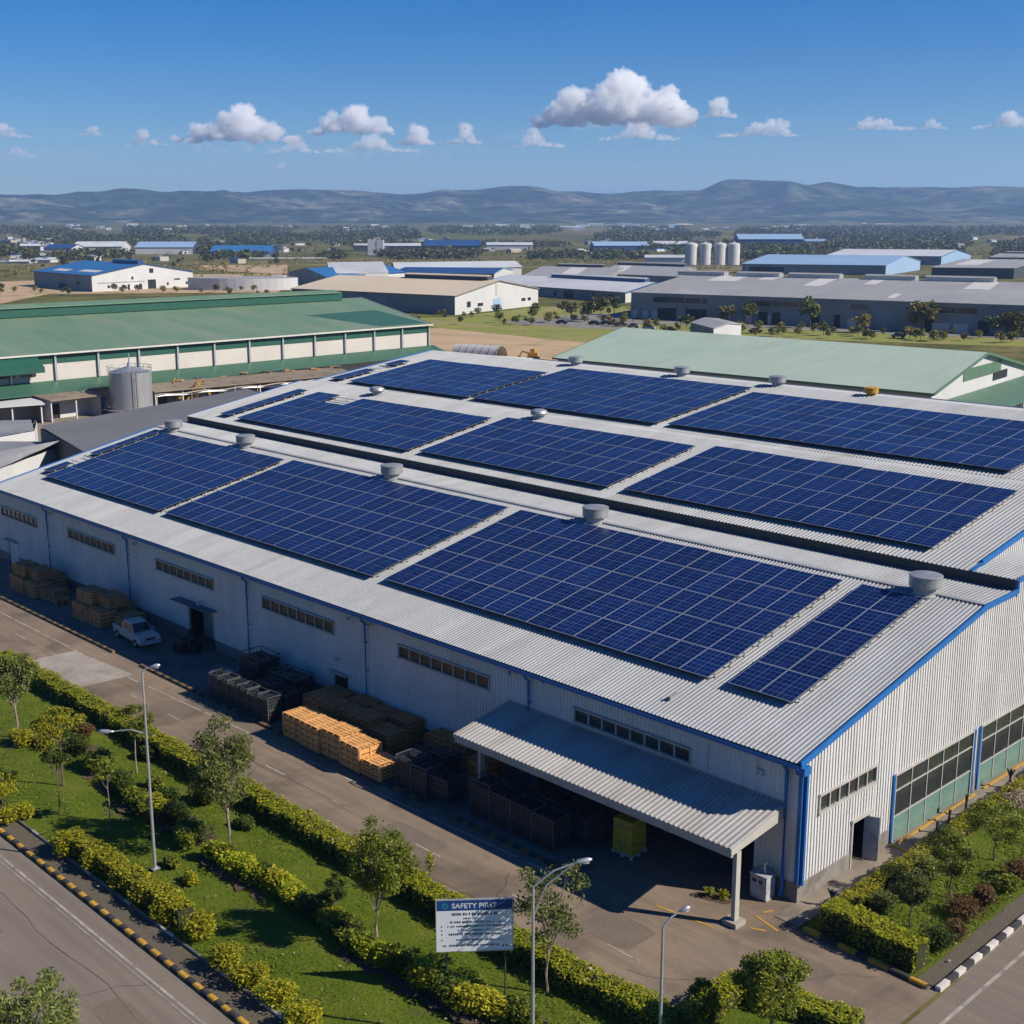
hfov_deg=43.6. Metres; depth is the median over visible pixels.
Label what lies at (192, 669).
apron
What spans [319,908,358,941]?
shrub
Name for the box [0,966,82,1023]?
tree
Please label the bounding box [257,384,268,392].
doorway
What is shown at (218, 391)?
pipe run
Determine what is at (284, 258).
distant warehouse
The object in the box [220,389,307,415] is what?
solar array
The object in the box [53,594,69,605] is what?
wooden crate
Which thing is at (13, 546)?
door
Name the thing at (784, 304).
window
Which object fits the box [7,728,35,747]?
shrub
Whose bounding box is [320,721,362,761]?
wooden crate
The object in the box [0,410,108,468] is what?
side yard
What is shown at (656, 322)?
tree
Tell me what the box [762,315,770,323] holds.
door
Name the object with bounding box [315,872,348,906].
shrub
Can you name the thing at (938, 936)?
shrub
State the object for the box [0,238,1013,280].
scrub
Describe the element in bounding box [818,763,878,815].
window
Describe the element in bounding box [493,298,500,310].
door
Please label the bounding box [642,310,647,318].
door
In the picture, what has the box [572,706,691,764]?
window
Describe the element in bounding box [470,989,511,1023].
shrub
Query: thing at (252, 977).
shrub
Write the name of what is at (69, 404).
service shed
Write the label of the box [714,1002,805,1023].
lawn
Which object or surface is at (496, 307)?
tree
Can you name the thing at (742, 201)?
hills
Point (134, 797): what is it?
shrub
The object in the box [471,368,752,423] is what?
solar array
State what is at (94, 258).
field shed
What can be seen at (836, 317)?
door
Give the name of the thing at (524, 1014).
shrub
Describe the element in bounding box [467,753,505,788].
wooden crate
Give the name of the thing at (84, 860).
shrub
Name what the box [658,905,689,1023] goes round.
street lamp
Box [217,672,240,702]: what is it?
black cage
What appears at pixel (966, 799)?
bollard
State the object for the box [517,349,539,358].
yellow digger
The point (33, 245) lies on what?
distant warehouse
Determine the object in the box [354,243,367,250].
distant warehouse
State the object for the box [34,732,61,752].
shrub
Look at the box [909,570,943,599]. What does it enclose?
roof ventilator
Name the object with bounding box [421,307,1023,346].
grass verge
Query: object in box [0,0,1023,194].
sky
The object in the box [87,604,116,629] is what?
wooden crate
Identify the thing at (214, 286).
tree
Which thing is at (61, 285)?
door
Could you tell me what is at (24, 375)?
window
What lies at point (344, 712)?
wooden crate
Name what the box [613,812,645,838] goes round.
yellow carton
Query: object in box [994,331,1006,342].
tree
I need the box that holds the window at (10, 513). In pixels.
[0,505,37,527]
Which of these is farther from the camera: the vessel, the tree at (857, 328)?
the tree at (857, 328)
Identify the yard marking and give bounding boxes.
[656,892,778,930]
[889,761,1023,850]
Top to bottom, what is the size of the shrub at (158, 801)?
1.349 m
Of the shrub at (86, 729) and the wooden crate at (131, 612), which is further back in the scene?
the wooden crate at (131, 612)
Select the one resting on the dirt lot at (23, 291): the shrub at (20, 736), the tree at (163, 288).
the tree at (163, 288)
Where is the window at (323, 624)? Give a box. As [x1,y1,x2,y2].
[260,595,334,634]
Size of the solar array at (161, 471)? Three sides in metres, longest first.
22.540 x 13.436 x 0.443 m
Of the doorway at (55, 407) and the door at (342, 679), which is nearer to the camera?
the door at (342, 679)
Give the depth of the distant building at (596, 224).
4748.80 m
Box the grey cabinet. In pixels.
[749,861,776,902]
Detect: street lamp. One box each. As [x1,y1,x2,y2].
[98,664,160,870]
[531,857,591,1023]
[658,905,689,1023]
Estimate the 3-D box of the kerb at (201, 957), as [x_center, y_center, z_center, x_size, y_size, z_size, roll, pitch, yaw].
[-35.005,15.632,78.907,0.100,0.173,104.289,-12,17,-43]
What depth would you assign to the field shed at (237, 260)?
1202.21 m
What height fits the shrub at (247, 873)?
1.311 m
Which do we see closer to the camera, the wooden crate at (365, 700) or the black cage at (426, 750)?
the black cage at (426, 750)
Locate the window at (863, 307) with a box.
[851,304,866,310]
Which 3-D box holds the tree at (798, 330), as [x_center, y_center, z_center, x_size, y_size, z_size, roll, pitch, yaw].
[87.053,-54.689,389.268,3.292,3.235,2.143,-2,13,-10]
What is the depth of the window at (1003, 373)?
221.48 m
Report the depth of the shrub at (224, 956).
56.96 m
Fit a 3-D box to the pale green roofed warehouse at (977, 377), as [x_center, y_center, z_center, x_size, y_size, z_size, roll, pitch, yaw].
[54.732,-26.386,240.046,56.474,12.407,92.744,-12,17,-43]
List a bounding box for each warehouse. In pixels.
[0,260,36,262]
[0,290,444,406]
[0,350,1023,929]
[20,244,40,251]
[29,258,58,262]
[32,259,193,291]
[44,244,82,252]
[75,241,130,251]
[135,242,200,253]
[210,245,276,256]
[250,258,324,258]
[288,264,406,284]
[290,273,539,314]
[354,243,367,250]
[384,243,420,250]
[400,267,513,278]
[424,240,480,250]
[486,242,532,249]
[493,273,658,302]
[552,327,1023,406]
[590,241,648,249]
[630,270,1023,335]
[644,255,684,262]
[653,241,687,246]
[733,234,803,245]
[742,254,919,274]
[804,239,825,242]
[827,249,970,264]
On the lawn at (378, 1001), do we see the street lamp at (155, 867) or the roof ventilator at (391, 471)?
the street lamp at (155, 867)
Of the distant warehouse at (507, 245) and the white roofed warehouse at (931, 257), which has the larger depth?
the distant warehouse at (507, 245)
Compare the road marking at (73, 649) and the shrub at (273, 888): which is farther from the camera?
the road marking at (73, 649)
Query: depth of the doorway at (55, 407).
223.03 m
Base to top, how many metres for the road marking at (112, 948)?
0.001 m
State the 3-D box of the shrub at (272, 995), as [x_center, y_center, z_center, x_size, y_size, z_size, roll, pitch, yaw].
[-10.074,20.464,54.497,1.932,1.273,1.947,-12,17,-43]
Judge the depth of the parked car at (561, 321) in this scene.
442.36 m
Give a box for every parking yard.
[500,313,632,328]
[633,320,1023,338]
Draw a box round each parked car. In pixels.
[555,319,567,323]
[588,320,600,324]
[601,320,610,324]
[614,322,626,326]
[627,323,640,327]
[642,325,655,328]
[665,326,676,330]
[748,328,762,332]
[891,332,905,337]
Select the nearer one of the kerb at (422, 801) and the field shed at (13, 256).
the kerb at (422, 801)
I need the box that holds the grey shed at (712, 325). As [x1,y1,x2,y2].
[690,317,741,334]
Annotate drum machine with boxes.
[209,667,233,681]
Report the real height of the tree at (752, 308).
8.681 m
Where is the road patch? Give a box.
[0,700,835,1023]
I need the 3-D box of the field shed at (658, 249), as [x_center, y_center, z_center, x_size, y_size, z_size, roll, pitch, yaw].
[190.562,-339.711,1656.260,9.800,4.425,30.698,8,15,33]
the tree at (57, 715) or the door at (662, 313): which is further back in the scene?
the door at (662, 313)
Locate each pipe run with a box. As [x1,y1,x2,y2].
[156,379,314,404]
[156,383,287,399]
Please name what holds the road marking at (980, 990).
on the side road at (999, 999)
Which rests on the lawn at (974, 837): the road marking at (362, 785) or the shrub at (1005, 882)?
the shrub at (1005, 882)
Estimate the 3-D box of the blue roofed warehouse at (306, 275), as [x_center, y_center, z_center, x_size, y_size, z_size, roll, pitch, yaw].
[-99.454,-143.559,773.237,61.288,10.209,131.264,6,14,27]
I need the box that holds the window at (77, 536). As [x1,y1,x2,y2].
[66,527,115,555]
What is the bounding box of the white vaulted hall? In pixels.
[326,262,388,275]
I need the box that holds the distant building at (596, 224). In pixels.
[588,224,603,225]
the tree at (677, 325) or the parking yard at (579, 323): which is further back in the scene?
the parking yard at (579, 323)
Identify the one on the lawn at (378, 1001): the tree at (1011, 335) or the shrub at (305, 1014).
the shrub at (305, 1014)
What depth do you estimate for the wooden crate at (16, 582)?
116.14 m
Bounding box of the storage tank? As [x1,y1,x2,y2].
[106,353,152,412]
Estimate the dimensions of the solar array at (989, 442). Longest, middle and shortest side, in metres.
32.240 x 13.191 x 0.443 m
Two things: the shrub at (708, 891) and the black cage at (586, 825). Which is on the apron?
the black cage at (586, 825)
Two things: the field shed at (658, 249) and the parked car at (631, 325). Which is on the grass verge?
the parked car at (631, 325)
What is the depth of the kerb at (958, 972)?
58.13 m
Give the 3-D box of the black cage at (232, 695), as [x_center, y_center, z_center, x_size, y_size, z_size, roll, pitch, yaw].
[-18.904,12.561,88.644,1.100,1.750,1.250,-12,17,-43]
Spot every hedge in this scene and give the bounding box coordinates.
[0,649,683,1023]
[7,742,547,1023]
[57,826,195,928]
[674,968,864,1023]
[818,897,929,972]
[826,775,1023,910]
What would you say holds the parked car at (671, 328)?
on the grass verge
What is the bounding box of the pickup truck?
[113,616,160,647]
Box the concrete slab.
[33,651,132,687]
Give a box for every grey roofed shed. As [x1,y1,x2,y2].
[525,263,622,276]
[611,262,695,282]
[931,259,1023,278]
[990,251,1023,258]
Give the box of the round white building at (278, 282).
[188,275,297,289]
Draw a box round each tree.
[0,651,43,729]
[0,770,18,805]
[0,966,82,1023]
[28,705,86,785]
[39,739,74,813]
[60,259,68,263]
[93,759,116,821]
[110,283,117,291]
[115,703,156,772]
[159,285,166,290]
[186,712,255,846]
[212,284,218,291]
[271,252,279,257]
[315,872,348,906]
[345,815,422,936]
[474,307,481,316]
[490,304,501,314]
[494,311,503,322]
[511,316,518,323]
[511,858,591,994]
[527,309,537,317]
[530,302,540,310]
[543,314,552,321]
[556,300,568,313]
[564,301,580,313]
[579,300,597,314]
[592,294,608,319]
[607,296,622,308]
[609,318,617,325]
[618,315,628,321]
[642,319,652,325]
[653,318,659,325]
[659,324,667,329]
[674,322,682,328]
[678,314,694,328]
[686,976,722,1023]
[717,305,738,319]
[731,947,812,1023]
[739,322,746,330]
[742,301,759,324]
[753,320,762,328]
[768,327,774,332]
[774,327,781,333]
[775,321,785,333]
[779,326,787,334]
[794,327,801,336]
[796,321,805,328]
[799,295,821,327]
[810,323,818,331]
[817,321,830,335]
[851,313,872,332]
[853,325,863,336]
[862,329,870,338]
[867,330,874,339]
[887,867,934,926]
[903,326,914,338]
[905,300,940,329]
[910,328,919,337]
[917,328,924,340]
[928,329,939,338]
[928,331,935,337]
[930,824,978,896]
[960,332,968,340]
[963,794,1023,860]
[975,330,982,336]
[985,315,1002,335]
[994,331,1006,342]
[997,310,1023,331]
[1007,331,1019,340]
[1014,326,1023,338]
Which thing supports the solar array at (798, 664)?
on the warehouse at (914, 718)
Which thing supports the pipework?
on the side yard at (56, 420)
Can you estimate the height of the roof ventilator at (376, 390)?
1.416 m
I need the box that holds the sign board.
[435,897,513,993]
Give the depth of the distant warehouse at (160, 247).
1521.49 m
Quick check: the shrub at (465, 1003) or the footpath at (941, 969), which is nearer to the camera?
the shrub at (465, 1003)
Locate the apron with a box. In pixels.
[0,555,653,874]
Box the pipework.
[172,378,218,401]
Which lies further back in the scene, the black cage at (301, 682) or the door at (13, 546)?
the door at (13, 546)
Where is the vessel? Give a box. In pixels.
[101,396,108,409]
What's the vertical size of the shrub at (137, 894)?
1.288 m
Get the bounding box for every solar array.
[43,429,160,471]
[45,433,283,510]
[165,460,507,575]
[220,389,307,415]
[237,392,490,450]
[331,360,408,380]
[349,359,547,398]
[384,510,842,677]
[420,417,694,487]
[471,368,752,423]
[624,446,1017,548]
[667,392,1023,471]
[728,584,923,702]
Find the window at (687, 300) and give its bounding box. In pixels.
[685,298,700,303]
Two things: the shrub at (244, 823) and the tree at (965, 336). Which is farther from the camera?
the tree at (965, 336)
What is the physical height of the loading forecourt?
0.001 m
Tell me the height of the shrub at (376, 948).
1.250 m
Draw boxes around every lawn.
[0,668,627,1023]
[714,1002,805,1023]
[803,805,1023,977]
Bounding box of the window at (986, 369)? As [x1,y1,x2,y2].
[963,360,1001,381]
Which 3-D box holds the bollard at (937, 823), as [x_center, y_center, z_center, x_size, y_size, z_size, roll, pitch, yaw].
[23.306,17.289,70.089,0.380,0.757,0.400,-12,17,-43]
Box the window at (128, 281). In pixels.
[98,281,143,283]
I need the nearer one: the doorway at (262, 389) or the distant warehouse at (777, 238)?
the doorway at (262, 389)
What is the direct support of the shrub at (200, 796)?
on the lawn at (378, 1001)
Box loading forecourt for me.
[578,838,938,1023]
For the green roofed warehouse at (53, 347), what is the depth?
261.67 m
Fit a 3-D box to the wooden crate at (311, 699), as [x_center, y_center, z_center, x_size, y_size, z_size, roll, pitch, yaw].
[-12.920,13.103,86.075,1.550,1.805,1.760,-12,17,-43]
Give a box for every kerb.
[0,595,577,876]
[0,806,288,1023]
[0,827,249,1023]
[803,926,928,988]
[935,914,1023,992]
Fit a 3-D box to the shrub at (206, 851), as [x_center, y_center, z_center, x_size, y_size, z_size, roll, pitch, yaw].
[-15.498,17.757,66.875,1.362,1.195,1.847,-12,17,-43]
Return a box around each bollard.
[827,888,837,898]
[933,820,939,832]
[945,809,951,823]
[964,794,968,811]
[1007,768,1015,786]
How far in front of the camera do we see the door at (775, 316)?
439.72 m
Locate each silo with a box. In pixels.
[685,242,697,268]
[699,242,711,268]
[713,242,726,268]
[727,242,739,268]
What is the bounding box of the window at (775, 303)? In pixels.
[773,301,778,306]
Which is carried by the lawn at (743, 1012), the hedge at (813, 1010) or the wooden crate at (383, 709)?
the hedge at (813, 1010)
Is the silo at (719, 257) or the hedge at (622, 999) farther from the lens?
the silo at (719, 257)
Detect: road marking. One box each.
[0,612,145,685]
[0,855,205,1023]
[0,861,195,1023]
[16,634,639,961]
[148,686,555,874]
[939,951,1023,1023]
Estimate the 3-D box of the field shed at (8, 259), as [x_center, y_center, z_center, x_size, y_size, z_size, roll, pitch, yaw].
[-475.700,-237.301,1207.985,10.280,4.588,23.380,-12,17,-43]
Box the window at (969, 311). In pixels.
[957,308,976,314]
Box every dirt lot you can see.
[0,274,281,303]
[196,265,286,273]
[430,328,584,360]
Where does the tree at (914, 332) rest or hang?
on the grass verge
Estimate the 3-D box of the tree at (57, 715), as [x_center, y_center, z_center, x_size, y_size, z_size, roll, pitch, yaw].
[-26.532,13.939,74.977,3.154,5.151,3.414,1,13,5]
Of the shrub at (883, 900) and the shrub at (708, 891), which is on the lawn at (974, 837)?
the shrub at (883, 900)
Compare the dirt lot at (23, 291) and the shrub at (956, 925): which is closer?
the shrub at (956, 925)
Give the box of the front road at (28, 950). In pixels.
[0,835,237,1023]
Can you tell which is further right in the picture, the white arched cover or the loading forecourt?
the loading forecourt
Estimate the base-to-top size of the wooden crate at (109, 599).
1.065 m
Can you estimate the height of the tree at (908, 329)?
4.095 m
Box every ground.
[0,223,1023,1023]
[554,488,1023,974]
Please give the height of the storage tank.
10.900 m
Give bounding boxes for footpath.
[0,820,286,1023]
[776,758,1023,926]
[918,893,1023,986]
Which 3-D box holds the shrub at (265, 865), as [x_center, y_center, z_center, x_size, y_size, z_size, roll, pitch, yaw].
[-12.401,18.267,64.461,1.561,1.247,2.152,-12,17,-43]
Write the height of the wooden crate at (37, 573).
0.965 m
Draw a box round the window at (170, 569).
[154,558,213,590]
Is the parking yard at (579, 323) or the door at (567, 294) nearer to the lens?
the parking yard at (579, 323)
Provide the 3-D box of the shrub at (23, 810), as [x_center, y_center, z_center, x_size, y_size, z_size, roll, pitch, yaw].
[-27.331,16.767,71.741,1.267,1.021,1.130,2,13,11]
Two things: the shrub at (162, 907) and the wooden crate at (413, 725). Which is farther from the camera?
the wooden crate at (413, 725)
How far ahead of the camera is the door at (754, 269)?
933.85 m
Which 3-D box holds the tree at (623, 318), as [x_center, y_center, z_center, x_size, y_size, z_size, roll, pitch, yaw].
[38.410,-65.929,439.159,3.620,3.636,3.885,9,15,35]
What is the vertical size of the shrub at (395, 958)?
1.403 m
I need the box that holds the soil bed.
[689,892,730,903]
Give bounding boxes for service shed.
[0,396,44,422]
[32,390,103,421]
[152,368,347,405]
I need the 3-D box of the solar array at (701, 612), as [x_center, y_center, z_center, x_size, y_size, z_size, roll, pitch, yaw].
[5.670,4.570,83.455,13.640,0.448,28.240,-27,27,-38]
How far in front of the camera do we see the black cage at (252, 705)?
86.68 m
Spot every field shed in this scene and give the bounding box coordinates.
[0,258,17,260]
[10,254,20,258]
[87,255,100,260]
[156,255,168,260]
[230,257,245,263]
[277,248,288,251]
[291,242,304,244]
[482,248,494,250]
[506,249,520,252]
[584,241,596,244]
[651,248,666,251]
[697,237,705,240]
[953,243,965,246]
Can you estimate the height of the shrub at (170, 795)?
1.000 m
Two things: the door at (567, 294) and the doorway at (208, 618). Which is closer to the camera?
the doorway at (208, 618)
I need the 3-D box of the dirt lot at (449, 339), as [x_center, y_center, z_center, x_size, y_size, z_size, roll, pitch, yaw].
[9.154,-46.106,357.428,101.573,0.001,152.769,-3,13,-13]
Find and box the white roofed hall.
[391,261,521,274]
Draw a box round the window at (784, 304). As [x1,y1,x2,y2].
[781,302,797,307]
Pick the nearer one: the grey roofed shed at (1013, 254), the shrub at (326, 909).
the shrub at (326, 909)
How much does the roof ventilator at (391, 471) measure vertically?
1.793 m
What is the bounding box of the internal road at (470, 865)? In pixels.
[0,599,878,1023]
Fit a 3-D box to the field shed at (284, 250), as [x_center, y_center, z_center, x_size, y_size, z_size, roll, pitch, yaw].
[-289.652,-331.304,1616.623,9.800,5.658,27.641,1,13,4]
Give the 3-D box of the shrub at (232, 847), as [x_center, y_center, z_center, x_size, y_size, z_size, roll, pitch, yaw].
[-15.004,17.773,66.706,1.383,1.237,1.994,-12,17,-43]
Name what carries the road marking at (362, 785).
on the internal road at (470, 865)
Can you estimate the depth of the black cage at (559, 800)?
69.78 m
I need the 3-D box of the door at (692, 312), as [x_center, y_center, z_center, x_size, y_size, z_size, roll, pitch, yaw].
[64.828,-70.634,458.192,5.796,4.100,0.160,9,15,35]
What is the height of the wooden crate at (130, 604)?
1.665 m
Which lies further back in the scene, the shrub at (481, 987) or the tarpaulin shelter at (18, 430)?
the tarpaulin shelter at (18, 430)
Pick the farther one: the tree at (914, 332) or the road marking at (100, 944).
the tree at (914, 332)
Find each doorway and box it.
[52,403,59,417]
[157,393,167,404]
[170,596,216,647]
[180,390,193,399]
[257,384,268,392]
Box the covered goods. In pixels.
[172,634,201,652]
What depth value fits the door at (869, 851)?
66.78 m
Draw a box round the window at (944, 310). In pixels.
[931,307,955,313]
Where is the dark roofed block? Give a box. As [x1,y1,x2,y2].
[40,389,257,460]
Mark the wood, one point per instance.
(878, 234)
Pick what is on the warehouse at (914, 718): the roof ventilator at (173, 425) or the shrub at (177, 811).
the roof ventilator at (173, 425)
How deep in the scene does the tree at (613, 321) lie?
431.59 m
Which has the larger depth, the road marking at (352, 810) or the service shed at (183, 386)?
the service shed at (183, 386)
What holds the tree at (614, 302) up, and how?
on the grass verge
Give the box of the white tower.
[368,237,383,254]
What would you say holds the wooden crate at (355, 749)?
on the apron
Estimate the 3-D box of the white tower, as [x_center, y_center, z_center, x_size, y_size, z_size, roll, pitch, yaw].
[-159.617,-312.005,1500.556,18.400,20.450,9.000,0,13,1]
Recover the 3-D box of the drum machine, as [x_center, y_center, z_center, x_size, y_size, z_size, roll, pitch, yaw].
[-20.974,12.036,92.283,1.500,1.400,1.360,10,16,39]
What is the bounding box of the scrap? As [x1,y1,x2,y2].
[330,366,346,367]
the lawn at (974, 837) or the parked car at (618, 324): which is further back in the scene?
the parked car at (618, 324)
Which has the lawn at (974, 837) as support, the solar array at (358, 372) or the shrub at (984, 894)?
the shrub at (984, 894)
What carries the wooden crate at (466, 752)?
on the apron
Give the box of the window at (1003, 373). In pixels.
[992,369,1007,380]
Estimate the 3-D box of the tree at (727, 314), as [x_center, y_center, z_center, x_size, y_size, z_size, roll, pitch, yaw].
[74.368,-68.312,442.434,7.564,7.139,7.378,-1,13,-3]
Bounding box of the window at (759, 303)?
[747,300,770,306]
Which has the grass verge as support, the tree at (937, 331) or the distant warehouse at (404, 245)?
the tree at (937, 331)
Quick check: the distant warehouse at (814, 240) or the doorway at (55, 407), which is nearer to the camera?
the doorway at (55, 407)
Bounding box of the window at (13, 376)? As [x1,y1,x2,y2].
[0,375,14,378]
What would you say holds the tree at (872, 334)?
on the grass verge
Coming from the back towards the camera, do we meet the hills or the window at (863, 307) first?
the hills
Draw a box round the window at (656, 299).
[653,297,683,303]
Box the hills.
[0,179,1023,222]
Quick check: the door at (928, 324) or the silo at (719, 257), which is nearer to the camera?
the door at (928, 324)
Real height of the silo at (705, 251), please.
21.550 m
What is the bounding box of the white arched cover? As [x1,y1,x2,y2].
[452,343,507,355]
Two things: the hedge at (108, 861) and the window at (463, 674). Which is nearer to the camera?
the hedge at (108, 861)
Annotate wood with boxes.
[0,224,1023,260]
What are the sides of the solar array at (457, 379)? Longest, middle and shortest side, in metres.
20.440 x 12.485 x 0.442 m
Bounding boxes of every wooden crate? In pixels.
[9,572,29,593]
[12,559,39,576]
[24,578,50,599]
[28,564,54,581]
[40,585,69,601]
[47,567,66,587]
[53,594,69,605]
[72,599,97,623]
[76,584,106,604]
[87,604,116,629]
[96,589,126,609]
[114,598,134,612]
[115,609,145,621]
[116,615,133,626]
[282,706,322,742]
[299,713,338,753]
[303,689,333,710]
[317,695,350,718]
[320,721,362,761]
[321,684,357,699]
[335,702,366,723]
[339,732,382,773]
[347,694,382,707]
[350,709,385,734]
[361,751,397,782]
[367,703,400,721]
[367,722,407,755]
[387,711,424,746]
[425,727,453,749]
[444,737,477,772]
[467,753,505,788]
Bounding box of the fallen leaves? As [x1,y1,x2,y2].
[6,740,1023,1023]
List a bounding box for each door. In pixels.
[2,538,18,561]
[59,283,67,288]
[148,279,155,288]
[327,669,349,688]
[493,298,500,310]
[564,291,572,298]
[633,310,636,317]
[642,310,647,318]
[652,311,656,318]
[657,308,675,319]
[686,309,699,320]
[701,309,706,317]
[745,315,751,322]
[749,267,783,272]
[758,312,767,323]
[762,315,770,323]
[772,312,779,324]
[811,314,819,325]
[834,315,839,327]
[847,319,859,327]
[849,809,879,868]
[924,319,933,331]
[931,323,948,331]
[953,324,968,332]
[978,321,988,333]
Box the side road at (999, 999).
[907,926,1023,1023]
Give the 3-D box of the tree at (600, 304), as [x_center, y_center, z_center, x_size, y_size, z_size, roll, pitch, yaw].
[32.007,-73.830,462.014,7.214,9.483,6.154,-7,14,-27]
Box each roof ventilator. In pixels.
[164,419,182,433]
[236,434,254,449]
[369,386,384,395]
[380,463,402,480]
[530,408,547,419]
[568,356,582,365]
[582,504,608,525]
[674,366,689,376]
[769,375,785,386]
[864,387,878,395]
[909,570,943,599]
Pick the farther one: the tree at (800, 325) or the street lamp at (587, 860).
the tree at (800, 325)
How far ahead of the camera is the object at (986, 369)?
213.21 m
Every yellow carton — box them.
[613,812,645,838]
[613,832,645,856]
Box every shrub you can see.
[0,802,18,825]
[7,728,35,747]
[14,800,35,818]
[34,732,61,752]
[48,829,80,857]
[61,731,92,755]
[71,722,94,738]
[78,847,103,871]
[79,751,110,775]
[94,746,116,763]
[99,765,134,789]
[107,865,139,889]
[111,776,134,798]
[121,785,148,808]
[126,880,155,906]
[132,794,157,819]
[136,745,155,760]
[142,792,171,816]
[145,774,165,790]
[148,893,178,923]
[155,785,180,800]
[159,799,191,825]
[163,855,180,868]
[171,824,196,849]
[175,815,215,841]
[182,908,216,941]
[183,871,199,885]
[186,783,217,805]
[199,839,226,862]
[204,940,245,971]
[209,840,240,862]
[214,848,250,876]
[224,959,269,990]
[226,851,256,874]
[232,814,254,832]
[236,859,269,886]
[250,975,299,1010]
[251,858,280,886]
[252,864,294,893]
[267,873,301,894]
[274,878,308,909]
[281,998,323,1023]
[293,884,319,906]
[294,893,326,921]
[312,901,346,925]
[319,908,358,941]
[328,913,366,939]
[334,927,368,957]
[347,931,381,953]
[352,936,392,967]
[371,941,402,967]
[380,942,418,979]
[394,952,425,979]
[402,953,441,992]
[424,850,435,874]
[426,967,459,1005]
[441,982,490,1017]
[445,972,472,1003]
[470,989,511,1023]
[471,983,499,1014]
[495,996,543,1023]
[500,992,536,1021]
[703,885,714,896]
[718,888,730,899]
[866,889,899,913]
[888,872,912,894]
[910,851,941,879]
[919,921,961,950]
[942,891,987,919]
[944,917,969,939]
[971,883,998,905]
[990,873,1023,893]
[996,856,1023,884]
[1001,788,1023,809]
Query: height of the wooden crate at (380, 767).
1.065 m
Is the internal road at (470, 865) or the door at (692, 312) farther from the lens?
the door at (692, 312)
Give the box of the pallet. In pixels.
[611,848,646,860]
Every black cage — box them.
[208,669,230,699]
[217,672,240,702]
[227,677,249,707]
[231,669,256,682]
[237,680,260,712]
[238,646,280,680]
[247,686,269,717]
[257,675,283,692]
[257,690,281,723]
[267,664,314,705]
[271,684,298,713]
[395,748,425,792]
[411,757,441,800]
[414,742,443,761]
[430,745,461,784]
[430,768,461,806]
[469,771,504,823]
[490,784,525,833]
[510,794,547,843]
[532,805,569,853]
[540,788,578,812]
[564,802,602,849]
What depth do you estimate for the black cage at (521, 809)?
69.20 m
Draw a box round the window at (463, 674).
[396,643,489,691]
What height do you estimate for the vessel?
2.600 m
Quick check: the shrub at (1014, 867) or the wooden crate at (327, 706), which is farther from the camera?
the wooden crate at (327, 706)
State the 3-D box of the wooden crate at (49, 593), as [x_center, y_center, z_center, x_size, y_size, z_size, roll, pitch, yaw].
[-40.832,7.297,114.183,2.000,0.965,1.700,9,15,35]
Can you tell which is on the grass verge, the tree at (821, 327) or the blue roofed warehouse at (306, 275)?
the tree at (821, 327)
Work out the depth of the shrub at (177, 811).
70.56 m
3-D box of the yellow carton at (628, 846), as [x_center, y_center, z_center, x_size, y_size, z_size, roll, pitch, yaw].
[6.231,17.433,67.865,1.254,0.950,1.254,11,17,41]
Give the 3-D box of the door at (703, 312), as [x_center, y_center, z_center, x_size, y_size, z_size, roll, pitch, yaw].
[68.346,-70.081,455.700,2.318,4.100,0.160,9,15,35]
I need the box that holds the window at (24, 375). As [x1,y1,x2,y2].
[21,373,35,377]
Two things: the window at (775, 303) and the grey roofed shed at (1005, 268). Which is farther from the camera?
the grey roofed shed at (1005, 268)
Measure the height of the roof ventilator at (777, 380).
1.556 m
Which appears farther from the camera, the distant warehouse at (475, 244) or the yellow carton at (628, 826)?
the distant warehouse at (475, 244)
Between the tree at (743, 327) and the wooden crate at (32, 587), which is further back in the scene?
the tree at (743, 327)
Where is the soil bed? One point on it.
(715, 897)
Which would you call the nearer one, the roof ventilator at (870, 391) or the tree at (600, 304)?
the roof ventilator at (870, 391)
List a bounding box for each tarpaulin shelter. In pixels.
[0,420,37,441]
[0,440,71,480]
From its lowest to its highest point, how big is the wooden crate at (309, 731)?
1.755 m
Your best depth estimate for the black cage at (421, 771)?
74.18 m
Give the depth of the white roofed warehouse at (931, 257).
1179.18 m
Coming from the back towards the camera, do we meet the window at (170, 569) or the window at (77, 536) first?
the window at (77, 536)
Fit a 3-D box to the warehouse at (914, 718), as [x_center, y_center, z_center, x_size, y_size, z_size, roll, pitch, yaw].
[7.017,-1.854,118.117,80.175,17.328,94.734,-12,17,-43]
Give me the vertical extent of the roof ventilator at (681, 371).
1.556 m
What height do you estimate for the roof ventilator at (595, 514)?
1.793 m

